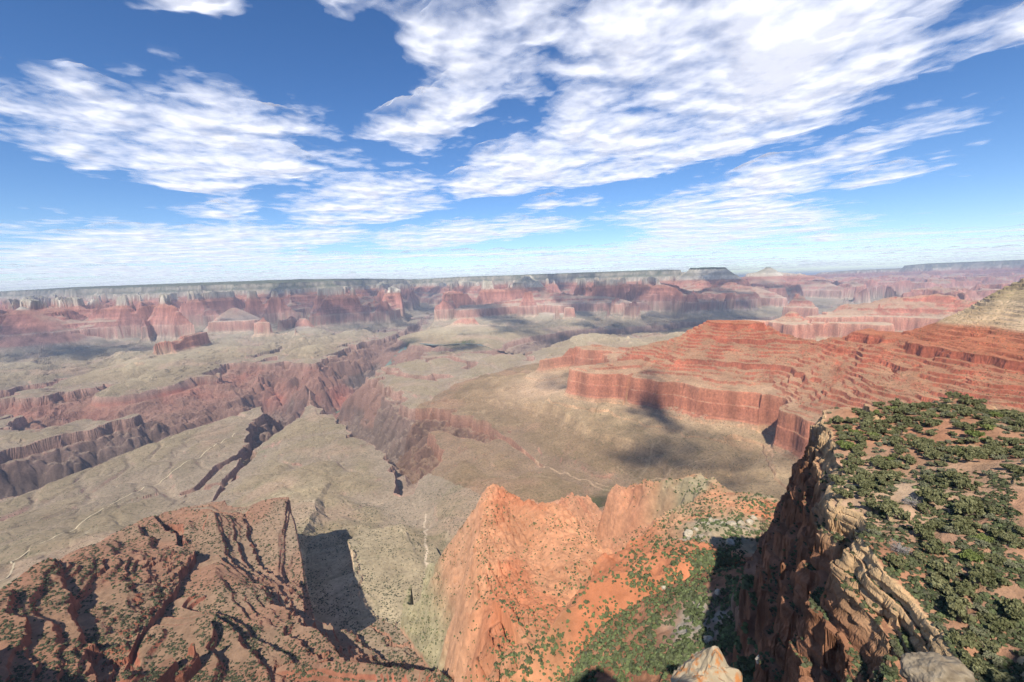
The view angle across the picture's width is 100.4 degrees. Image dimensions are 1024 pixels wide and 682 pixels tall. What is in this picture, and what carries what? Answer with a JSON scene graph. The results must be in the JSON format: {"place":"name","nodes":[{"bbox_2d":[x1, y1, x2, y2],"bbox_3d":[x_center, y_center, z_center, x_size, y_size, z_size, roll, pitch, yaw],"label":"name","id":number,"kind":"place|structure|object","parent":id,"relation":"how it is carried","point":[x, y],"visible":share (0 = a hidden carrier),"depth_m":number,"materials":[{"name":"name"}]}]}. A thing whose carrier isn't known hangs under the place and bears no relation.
{"place":"outdoors","nodes":[
{"label":"outdoors","id":0,"kind":"place"},
{"bbox_2d":[0,460,480,681],"bbox_3d":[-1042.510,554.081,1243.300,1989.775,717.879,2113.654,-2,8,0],"label":"terrain","id":1,"kind":"structure","parent":0,"point":[329,485],"depth_m":916.73,"materials":[{"name":"stone"}]},
{"bbox_2d":[0,305,833,546],"bbox_3d":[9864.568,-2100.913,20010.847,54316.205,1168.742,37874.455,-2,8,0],"label":"canyon floor","id":2,"kind":"structure","parent":0,"point":[61,463],"depth_m":2964.19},
{"bbox_2d":[0,433,234,580],"bbox_3d":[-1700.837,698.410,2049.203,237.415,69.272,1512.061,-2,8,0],"label":"trail","id":3,"kind":"object","parent":2,"relation":"on","point":[95,513],"visible":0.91,"depth_m":1772.53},
{"bbox_2d":[335,343,513,412],"bbox_3d":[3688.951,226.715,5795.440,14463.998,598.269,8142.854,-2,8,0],"label":"river","id":4,"kind":"structure","parent":0,"point":[390,362],"depth_m":6112.40,"materials":[{"name":"brown liquid"}]},
{"bbox_2d":[0,0,1023,290],"bbox_3d":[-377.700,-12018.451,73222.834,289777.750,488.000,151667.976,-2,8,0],"label":"cloud","id":5,"kind":"structure","parent":0,"point":[784,54],"depth_m":6058.56,"materials":[{"name":"white"}]},
{"bbox_2d":[0,267,1023,420],"bbox_3d":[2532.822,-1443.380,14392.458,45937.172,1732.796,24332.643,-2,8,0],"label":"canyon buttes","id":6,"kind":"object","parent":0,"point":[138,353],"visible":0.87,"depth_m":7004.36,"materials":[{"name":"stone"}]},
{"bbox_2d":[0,260,1023,303],"bbox_3d":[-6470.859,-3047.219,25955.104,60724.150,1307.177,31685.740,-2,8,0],"label":"rim","id":7,"kind":"object","parent":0,"point":[566,283],"visible":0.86,"depth_m":13490.45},
{"bbox_2d":[0,0,1023,290],"label":"sky","id":8,"kind":"structure","parent":0,"point":[338,69],"materials":[{"name":"blue"}]},
{"bbox_2d":[401,473,779,681],"bbox_3d":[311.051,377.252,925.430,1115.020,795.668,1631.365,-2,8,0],"label":"red spur","id":9,"kind":"structure","parent":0,"point":[453,654],"depth_m":503.65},
{"bbox_2d":[0,468,1023,681],"bbox_3d":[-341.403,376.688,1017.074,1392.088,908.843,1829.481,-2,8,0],"label":"scrub","id":10,"kind":"object","parent":9,"relation":"on","point":[679,654],"visible":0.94,"depth_m":220.81,"materials":[{"name":"plant"}]},
{"bbox_2d":[395,278,1023,507],"bbox_3d":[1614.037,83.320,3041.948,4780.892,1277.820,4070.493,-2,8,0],"label":"layered ridge","id":11,"kind":"structure","parent":0,"point":[735,406],"depth_m":2227.41,"materials":[{"name":"stone"}]},
{"bbox_2d":[564,398,1023,681],"bbox_3d":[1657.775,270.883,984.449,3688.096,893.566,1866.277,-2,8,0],"label":"wooded ridge","id":12,"kind":"structure","parent":0,"point":[823,645],"depth_m":99.95,"materials":[{"name":"stone"}]},
{"bbox_2d":[670,646,742,681],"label":"lichen rock","id":13,"kind":"object","parent":12,"relation":"on","point":[709,664],"visible":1,"depth_m":6.71,"materials":[{"name":"stone"}]},
{"bbox_2d":[828,415,843,423],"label":"juniper tree","id":14,"kind":"object","parent":12,"relation":"on","point":[835,419],"visible":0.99,"depth_m":146.46,"materials":[{"name":"green plant"}]},
{"bbox_2d":[828,474,846,484],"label":"juniper tree","id":15,"kind":"object","parent":12,"relation":"on","point":[836,479],"visible":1,"depth_m":105.32,"materials":[{"name":"green plant"}]},
{"bbox_2d":[831,487,853,498],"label":"juniper tree","id":16,"kind":"object","parent":12,"relation":"on","point":[845,493],"visible":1,"depth_m":99.13,"materials":[{"name":"green plant"}]},
{"bbox_2d":[835,440,859,449],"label":"juniper tree","id":17,"kind":"object","parent":12,"relation":"on","point":[846,445],"visible":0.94,"depth_m":122.89,"materials":[{"name":"green plant"}]},
{"bbox_2d":[840,459,857,469],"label":"juniper tree","id":18,"kind":"object","parent":12,"relation":"on","point":[848,463],"visible":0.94,"depth_m":111.76,"materials":[{"name":"green plant"}]},
{"bbox_2d":[845,417,860,422],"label":"juniper tree","id":19,"kind":"object","parent":12,"relation":"on","point":[853,420],"visible":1,"depth_m":144.25,"materials":[{"name":"green plant"}]},
{"bbox_2d":[848,458,865,464],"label":"juniper tree","id":20,"kind":"object","parent":12,"relation":"on","point":[858,461],"visible":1,"depth_m":114.57,"materials":[{"name":"green plant"}]},
{"bbox_2d":[850,445,863,452],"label":"juniper tree","id":21,"kind":"object","parent":12,"relation":"on","point":[857,448],"visible":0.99,"depth_m":120.03,"materials":[{"name":"green plant"}]},
{"bbox_2d":[856,488,874,496],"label":"juniper tree","id":22,"kind":"object","parent":12,"relation":"on","point":[862,492],"visible":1,"depth_m":97.18,"materials":[{"name":"green plant"}]},
{"bbox_2d":[855,477,876,489],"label":"juniper tree","id":23,"kind":"object","parent":12,"relation":"on","point":[866,483],"visible":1,"depth_m":100.25,"materials":[{"name":"green plant"}]},
{"bbox_2d":[857,469,875,478],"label":"juniper tree","id":24,"kind":"object","parent":12,"relation":"on","point":[865,473],"visible":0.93,"depth_m":105.44,"materials":[{"name":"green plant"}]},
{"bbox_2d":[860,427,876,432],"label":"juniper tree","id":25,"kind":"object","parent":12,"relation":"on","point":[868,429],"visible":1,"depth_m":129.91,"materials":[{"name":"green plant"}]},
{"bbox_2d":[860,419,881,427],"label":"juniper tree","id":26,"kind":"object","parent":12,"relation":"on","point":[866,423],"visible":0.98,"depth_m":134.21,"materials":[{"name":"green plant"}]},
{"bbox_2d":[861,498,883,511],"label":"juniper tree","id":27,"kind":"object","parent":12,"relation":"on","point":[871,503],"visible":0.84,"depth_m":92.61,"materials":[{"name":"green plant"}]},
{"bbox_2d":[869,458,890,469],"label":"juniper tree","id":28,"kind":"object","parent":12,"relation":"on","point":[883,463],"visible":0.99,"depth_m":109.55,"materials":[{"name":"green plant"}]},
{"bbox_2d":[876,426,894,434],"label":"juniper tree","id":29,"kind":"object","parent":12,"relation":"on","point":[882,430],"visible":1,"depth_m":128.88,"materials":[{"name":"green plant"}]},
{"bbox_2d":[878,479,893,485],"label":"juniper tree","id":30,"kind":"object","parent":12,"relation":"on","point":[885,482],"visible":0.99,"depth_m":100.59,"materials":[{"name":"green plant"}]},
{"bbox_2d":[874,470,902,480],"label":"juniper tree","id":31,"kind":"object","parent":12,"relation":"on","point":[883,474],"visible":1,"depth_m":103.00,"materials":[{"name":"green plant"}]},
{"bbox_2d":[884,415,897,422],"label":"juniper tree","id":32,"kind":"object","parent":12,"relation":"on","point":[890,419],"visible":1,"depth_m":143.85,"materials":[{"name":"green plant"}]},
{"bbox_2d":[882,500,903,509],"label":"juniper tree","id":33,"kind":"object","parent":12,"relation":"on","point":[892,502],"visible":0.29,"depth_m":90.71,"materials":[{"name":"green plant"}]},
{"bbox_2d":[878,503,910,519],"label":"juniper tree","id":34,"kind":"object","parent":12,"relation":"on","point":[896,512],"visible":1,"depth_m":87.22,"materials":[{"name":"green plant"}]},
{"bbox_2d":[885,553,909,568],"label":"juniper tree","id":35,"kind":"object","parent":12,"relation":"on","point":[899,561],"visible":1,"depth_m":73.96,"materials":[{"name":"green plant"}]},
{"bbox_2d":[891,398,903,406],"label":"juniper tree","id":36,"kind":"object","parent":12,"relation":"on","point":[896,402],"visible":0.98,"depth_m":159.53,"materials":[{"name":"green plant"}]},
{"bbox_2d":[889,437,906,444],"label":"juniper tree","id":37,"kind":"object","parent":12,"relation":"on","point":[896,441],"visible":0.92,"depth_m":118.93,"materials":[{"name":"green plant"}]},
{"bbox_2d":[887,461,908,469],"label":"juniper tree","id":38,"kind":"object","parent":12,"relation":"on","point":[894,464],"visible":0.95,"depth_m":107.73,"materials":[{"name":"green plant"}]},
{"bbox_2d":[890,426,907,436],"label":"juniper tree","id":39,"kind":"object","parent":12,"relation":"on","point":[899,430],"visible":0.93,"depth_m":131.36,"materials":[{"name":"green plant"}]},
{"bbox_2d":[889,538,911,555],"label":"dead shrub","id":40,"kind":"object","parent":12,"relation":"on","point":[899,548],"visible":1,"depth_m":76.43,"materials":[{"name":"plant"}]},
{"bbox_2d":[890,407,914,413],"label":"juniper tree","id":41,"kind":"object","parent":12,"relation":"on","point":[900,410],"visible":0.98,"depth_m":150.04,"materials":[{"name":"green plant"}]},
{"bbox_2d":[894,413,912,422],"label":"juniper tree","id":42,"kind":"object","parent":12,"relation":"on","point":[902,417],"visible":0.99,"depth_m":141.20,"materials":[{"name":"green plant"}]},
{"bbox_2d":[899,453,916,463],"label":"juniper tree","id":43,"kind":"object","parent":12,"relation":"on","point":[909,458],"visible":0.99,"depth_m":108.87,"materials":[{"name":"green plant"}]},
{"bbox_2d":[900,494,919,506],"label":"dead shrub","id":44,"kind":"object","parent":12,"relation":"on","point":[909,502],"visible":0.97,"depth_m":89.76,"materials":[{"name":"plant"}]},
{"bbox_2d":[910,424,922,430],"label":"juniper tree","id":45,"kind":"object","parent":12,"relation":"on","point":[918,427],"visible":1,"depth_m":132.95,"materials":[{"name":"green plant"}]},
{"bbox_2d":[907,520,935,538],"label":"juniper tree","id":46,"kind":"object","parent":12,"relation":"on","point":[923,529],"visible":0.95,"depth_m":80.61,"materials":[{"name":"green plant"}]},
{"bbox_2d":[913,550,930,561],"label":"juniper tree","id":47,"kind":"object","parent":12,"relation":"on","point":[918,555],"visible":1,"depth_m":74.11,"materials":[{"name":"green plant"}]},
{"bbox_2d":[911,438,933,445],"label":"juniper tree","id":48,"kind":"object","parent":12,"relation":"on","point":[929,441],"visible":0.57,"depth_m":113.84,"materials":[{"name":"green plant"}]},
{"bbox_2d":[915,403,930,409],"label":"juniper tree","id":49,"kind":"object","parent":12,"relation":"on","point":[921,406],"visible":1,"depth_m":150.63,"materials":[{"name":"green plant"}]},
{"bbox_2d":[913,443,935,451],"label":"juniper tree","id":50,"kind":"object","parent":12,"relation":"on","point":[920,446],"visible":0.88,"depth_m":111.41,"materials":[{"name":"green plant"}]},
{"bbox_2d":[916,411,935,417],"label":"juniper tree","id":51,"kind":"object","parent":12,"relation":"on","point":[925,414],"visible":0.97,"depth_m":140.99,"materials":[{"name":"green plant"}]},
{"bbox_2d":[916,502,936,515],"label":"juniper tree","id":52,"kind":"object","parent":12,"relation":"on","point":[923,507],"visible":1,"depth_m":87.00,"materials":[{"name":"green plant"}]},
{"bbox_2d":[920,474,937,482],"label":"juniper tree","id":53,"kind":"object","parent":12,"relation":"on","point":[930,478],"visible":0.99,"depth_m":98.32,"materials":[{"name":"green plant"}]},
{"bbox_2d":[922,416,942,426],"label":"juniper tree","id":54,"kind":"object","parent":12,"relation":"on","point":[931,421],"visible":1,"depth_m":133.16,"materials":[{"name":"green plant"}]},
{"bbox_2d":[915,487,951,504],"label":"juniper tree","id":55,"kind":"object","parent":12,"relation":"on","point":[936,496],"visible":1,"depth_m":88.91,"materials":[{"name":"green plant"}]},
{"bbox_2d":[923,448,944,458],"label":"juniper tree","id":56,"kind":"object","parent":12,"relation":"on","point":[932,454],"visible":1,"depth_m":106.62,"materials":[{"name":"green plant"}]},
{"bbox_2d":[921,535,949,554],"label":"juniper tree","id":57,"kind":"object","parent":12,"relation":"on","point":[937,546],"visible":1,"depth_m":74.91,"materials":[{"name":"green plant"}]},
{"bbox_2d":[899,652,974,681],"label":"ledge rock","id":58,"kind":"object","parent":12,"relation":"on","point":[926,667],"visible":1,"depth_m":37.63,"materials":[{"name":"stone"}]},
{"bbox_2d":[925,519,951,531],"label":"juniper tree","id":59,"kind":"object","parent":12,"relation":"on","point":[939,525],"visible":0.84,"depth_m":81.83,"materials":[{"name":"green plant"}]},
{"bbox_2d":[933,621,946,630],"bbox_3d":[63.240,42.290,62.862,1.393,1.264,1.881,-4,8,-16],"label":"scrub bush","id":60,"kind":"object","parent":12,"relation":"on","point":[940,626],"visible":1,"depth_m":62.74,"materials":[{"name":"green plant"}]},
{"bbox_2d":[924,571,956,595],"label":"juniper tree","id":61,"kind":"object","parent":12,"relation":"on","point":[935,580],"visible":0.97,"depth_m":68.86,"materials":[{"name":"green plant"}]},
{"bbox_2d":[933,460,947,466],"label":"juniper tree","id":62,"kind":"object","parent":12,"relation":"on","point":[941,463],"visible":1,"depth_m":103.02,"materials":[{"name":"green plant"}]},
{"bbox_2d":[928,560,960,578],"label":"juniper tree","id":63,"kind":"object","parent":12,"relation":"on","point":[941,568],"visible":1,"depth_m":70.83,"materials":[{"name":"green plant"}]},
{"bbox_2d":[942,478,955,485],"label":"juniper tree","id":64,"kind":"object","parent":12,"relation":"on","point":[949,482],"visible":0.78,"depth_m":93.99,"materials":[{"name":"green plant"}]},
{"bbox_2d":[941,470,962,478],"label":"juniper tree","id":65,"kind":"object","parent":12,"relation":"on","point":[949,474],"visible":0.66,"depth_m":95.69,"materials":[{"name":"green plant"}]},
{"bbox_2d":[944,525,959,534],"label":"scrub bush","id":66,"kind":"object","parent":12,"relation":"on","point":[948,529],"visible":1,"depth_m":78.81,"materials":[{"name":"green plant"}]},
{"bbox_2d":[947,630,977,648],"bbox_3d":[63.669,42.418,60.075,2.973,2.901,2.606,-3,8,-7],"label":"juniper tree","id":67,"kind":"object","parent":12,"relation":"on","point":[967,638],"visible":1,"depth_m":59.89,"materials":[{"name":"green plant"}]},
{"bbox_2d":[945,592,984,622],"bbox_3d":[67.462,40.869,64.215,4.588,4.653,3.983,-4,8,-19],"label":"juniper tree","id":68,"kind":"object","parent":12,"relation":"on","point":[957,606],"visible":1,"depth_m":63.58,"materials":[{"name":"green plant"}]},
{"bbox_2d":[950,579,979,597],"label":"juniper tree","id":69,"kind":"object","parent":12,"relation":"on","point":[967,588],"visible":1,"depth_m":66.95,"materials":[{"name":"green plant"}]},
{"bbox_2d":[952,421,977,429],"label":"juniper tree","id":70,"kind":"object","parent":12,"relation":"on","point":[966,425],"visible":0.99,"depth_m":124.98,"materials":[{"name":"green plant"}]},
{"bbox_2d":[951,515,981,530],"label":"juniper tree","id":71,"kind":"object","parent":12,"relation":"on","point":[959,523],"visible":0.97,"depth_m":79.28,"materials":[{"name":"green plant"}]},
{"bbox_2d":[957,407,975,416],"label":"juniper tree","id":72,"kind":"object","parent":12,"relation":"on","point":[965,411],"visible":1,"depth_m":135.11,"materials":[{"name":"green plant"}]},
{"bbox_2d":[957,398,975,406],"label":"juniper tree","id":73,"kind":"object","parent":12,"relation":"on","point":[968,402],"visible":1,"depth_m":150.12,"materials":[{"name":"green plant"}]},
{"bbox_2d":[953,473,982,490],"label":"juniper tree","id":74,"kind":"object","parent":12,"relation":"on","point":[963,482],"visible":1,"depth_m":90.79,"materials":[{"name":"green plant"}]},
{"bbox_2d":[960,529,976,535],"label":"juniper tree","id":75,"kind":"object","parent":12,"relation":"on","point":[970,532],"visible":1,"depth_m":77.70,"materials":[{"name":"green plant"}]},
{"bbox_2d":[950,448,988,461],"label":"juniper tree","id":76,"kind":"object","parent":12,"relation":"on","point":[967,456],"visible":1,"depth_m":100.82,"materials":[{"name":"green plant"}]},
{"bbox_2d":[958,549,984,561],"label":"juniper tree","id":77,"kind":"object","parent":12,"relation":"on","point":[970,554],"visible":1,"depth_m":71.78,"materials":[{"name":"green plant"}]},
{"bbox_2d":[965,436,979,443],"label":"juniper tree","id":78,"kind":"object","parent":12,"relation":"on","point":[973,440],"visible":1,"depth_m":116.93,"materials":[{"name":"green plant"}]},
{"bbox_2d":[953,494,995,517],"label":"juniper tree","id":79,"kind":"object","parent":12,"relation":"on","point":[967,505],"visible":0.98,"depth_m":83.24,"materials":[{"name":"green plant"}]},
{"bbox_2d":[964,430,985,436],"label":"juniper tree","id":80,"kind":"object","parent":12,"relation":"on","point":[973,433],"visible":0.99,"depth_m":119.84,"materials":[{"name":"green plant"}]},
{"bbox_2d":[958,648,993,678],"bbox_3d":[61.205,43.059,56.408,3.205,2.465,3.723,0,8,16],"label":"juniper tree","id":81,"kind":"object","parent":12,"relation":"on","point":[972,662],"visible":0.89,"depth_m":56.24,"materials":[{"name":"green plant"}]},
{"bbox_2d":[962,447,994,456],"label":"juniper tree","id":82,"kind":"object","parent":12,"relation":"on","point":[988,453],"visible":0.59,"depth_m":104.34,"materials":[{"name":"green plant"}]},
{"bbox_2d":[969,625,990,636],"bbox_3d":[67.730,42.154,61.865,2.260,1.446,1.883,-4,8,-19],"label":"scrub bush","id":83,"kind":"object","parent":12,"relation":"on","point":[980,632],"visible":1,"depth_m":61.51,"materials":[{"name":"green plant"}]},
{"bbox_2d":[972,602,988,612],"bbox_3d":[70.465,40.382,64.217,1.486,1.536,1.897,-5,8,-23],"label":"scrub bush","id":84,"kind":"object","parent":12,"relation":"on","point":[981,608],"visible":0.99,"depth_m":63.90,"materials":[{"name":"green plant"}]},
{"bbox_2d":[972,533,994,541],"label":"juniper tree","id":85,"kind":"object","parent":12,"relation":"on","point":[982,536],"visible":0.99,"depth_m":75.63,"materials":[{"name":"green plant"}]},
{"bbox_2d":[975,540,991,547],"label":"scrub bush","id":86,"kind":"object","parent":12,"relation":"on","point":[983,543],"visible":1,"depth_m":74.04,"materials":[{"name":"green plant"}]},
{"bbox_2d":[974,636,999,654],"bbox_3d":[66.250,42.885,59.368,2.377,2.641,2.669,1,8,18],"label":"juniper tree","id":87,"kind":"object","parent":12,"relation":"on","point":[986,644],"visible":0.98,"depth_m":59.41,"materials":[{"name":"green plant"}]},
{"bbox_2d":[978,419,996,424],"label":"juniper tree","id":88,"kind":"object","parent":12,"relation":"on","point":[987,421],"visible":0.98,"depth_m":124.47,"materials":[{"name":"green plant"}]},
{"bbox_2d":[979,424,996,430],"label":"juniper tree","id":89,"kind":"object","parent":12,"relation":"on","point":[988,427],"visible":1,"depth_m":121.43,"materials":[{"name":"green plant"}]},
{"bbox_2d":[968,562,1012,588],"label":"juniper tree","id":90,"kind":"object","parent":12,"relation":"on","point":[982,573],"visible":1,"depth_m":67.33,"materials":[{"name":"green plant"}]},
{"bbox_2d":[982,444,1002,451],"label":"juniper tree","id":91,"kind":"object","parent":12,"relation":"on","point":[993,447],"visible":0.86,"depth_m":109.07,"materials":[{"name":"green plant"}]},
{"bbox_2d":[979,552,1006,565],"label":"juniper tree","id":92,"kind":"object","parent":12,"relation":"on","point":[993,558],"visible":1,"depth_m":70.95,"materials":[{"name":"green plant"}]},
{"bbox_2d":[982,650,1007,666],"bbox_3d":[65.449,43.378,57.846,2.084,1.974,2.345,-2,8,0],"label":"scrub bush","id":93,"kind":"object","parent":12,"relation":"on","point":[995,659],"visible":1,"depth_m":57.78,"materials":[{"name":"green plant"}]},
{"bbox_2d":[989,411,1002,417],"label":"juniper tree","id":94,"kind":"object","parent":12,"relation":"on","point":[995,414],"visible":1,"depth_m":131.61,"materials":[{"name":"green plant"}]},
{"bbox_2d":[985,436,1007,446],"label":"juniper tree","id":95,"kind":"object","parent":12,"relation":"on","point":[990,440],"visible":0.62,"depth_m":112.59,"materials":[{"name":"green plant"}]},
{"bbox_2d":[989,505,1003,513],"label":"juniper tree","id":96,"kind":"object","parent":12,"relation":"on","point":[998,510],"visible":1,"depth_m":81.10,"materials":[{"name":"green plant"}]},
{"bbox_2d":[984,613,1016,631],"bbox_3d":[70.537,41.229,61.926,4.468,2.377,2.988,-5,8,-26],"label":"juniper tree","id":97,"kind":"object","parent":12,"relation":"on","point":[1001,623],"visible":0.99,"depth_m":61.46,"materials":[{"name":"green plant"}]},
{"bbox_2d":[987,526,1016,538],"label":"juniper tree","id":98,"kind":"object","parent":12,"relation":"on","point":[992,531],"visible":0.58,"depth_m":75.49,"materials":[{"name":"green plant"}]},
{"bbox_2d":[990,668,1016,681],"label":"juniper tree","id":99,"kind":"object","parent":12,"relation":"on","point":[998,676],"visible":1,"depth_m":53.33,"materials":[{"name":"green plant"}]},
{"bbox_2d":[994,448,1013,455],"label":"juniper tree","id":100,"kind":"object","parent":12,"relation":"on","point":[1000,451],"visible":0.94,"depth_m":104.57,"materials":[{"name":"green plant"}]},
{"bbox_2d":[998,534,1023,548],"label":"juniper tree","id":101,"kind":"object","parent":12,"relation":"on","point":[1014,540],"visible":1,"depth_m":72.79,"materials":[{"name":"green plant"}]},
{"bbox_2d":[999,463,1023,472],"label":"juniper tree","id":102,"kind":"object","parent":12,"relation":"on","point":[1012,467],"visible":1,"depth_m":92.10,"materials":[{"name":"green plant"}]},
{"bbox_2d":[1000,597,1023,620],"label":"juniper tree","id":103,"kind":"object","parent":12,"relation":"on","point":[1014,608],"visible":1,"depth_m":61.82,"materials":[{"name":"green plant"}]},
{"bbox_2d":[1006,438,1019,445],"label":"juniper tree","id":104,"kind":"object","parent":12,"relation":"on","point":[1013,441],"visible":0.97,"depth_m":111.88,"materials":[{"name":"green plant"}]},
{"bbox_2d":[1003,559,1023,568],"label":"scrub bush","id":105,"kind":"object","parent":12,"relation":"on","point":[1009,562],"visible":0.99,"depth_m":69.02,"materials":[{"name":"green plant"}]},
{"bbox_2d":[1014,418,1023,427],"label":"juniper tree","id":106,"kind":"object","parent":12,"relation":"on","point":[1019,421],"visible":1,"depth_m":122.80,"materials":[{"name":"green plant"}]},
{"bbox_2d":[1014,450,1023,458],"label":"juniper tree","id":107,"kind":"object","parent":12,"relation":"on","point":[1020,454],"visible":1,"depth_m":98.39,"materials":[{"name":"green plant"}]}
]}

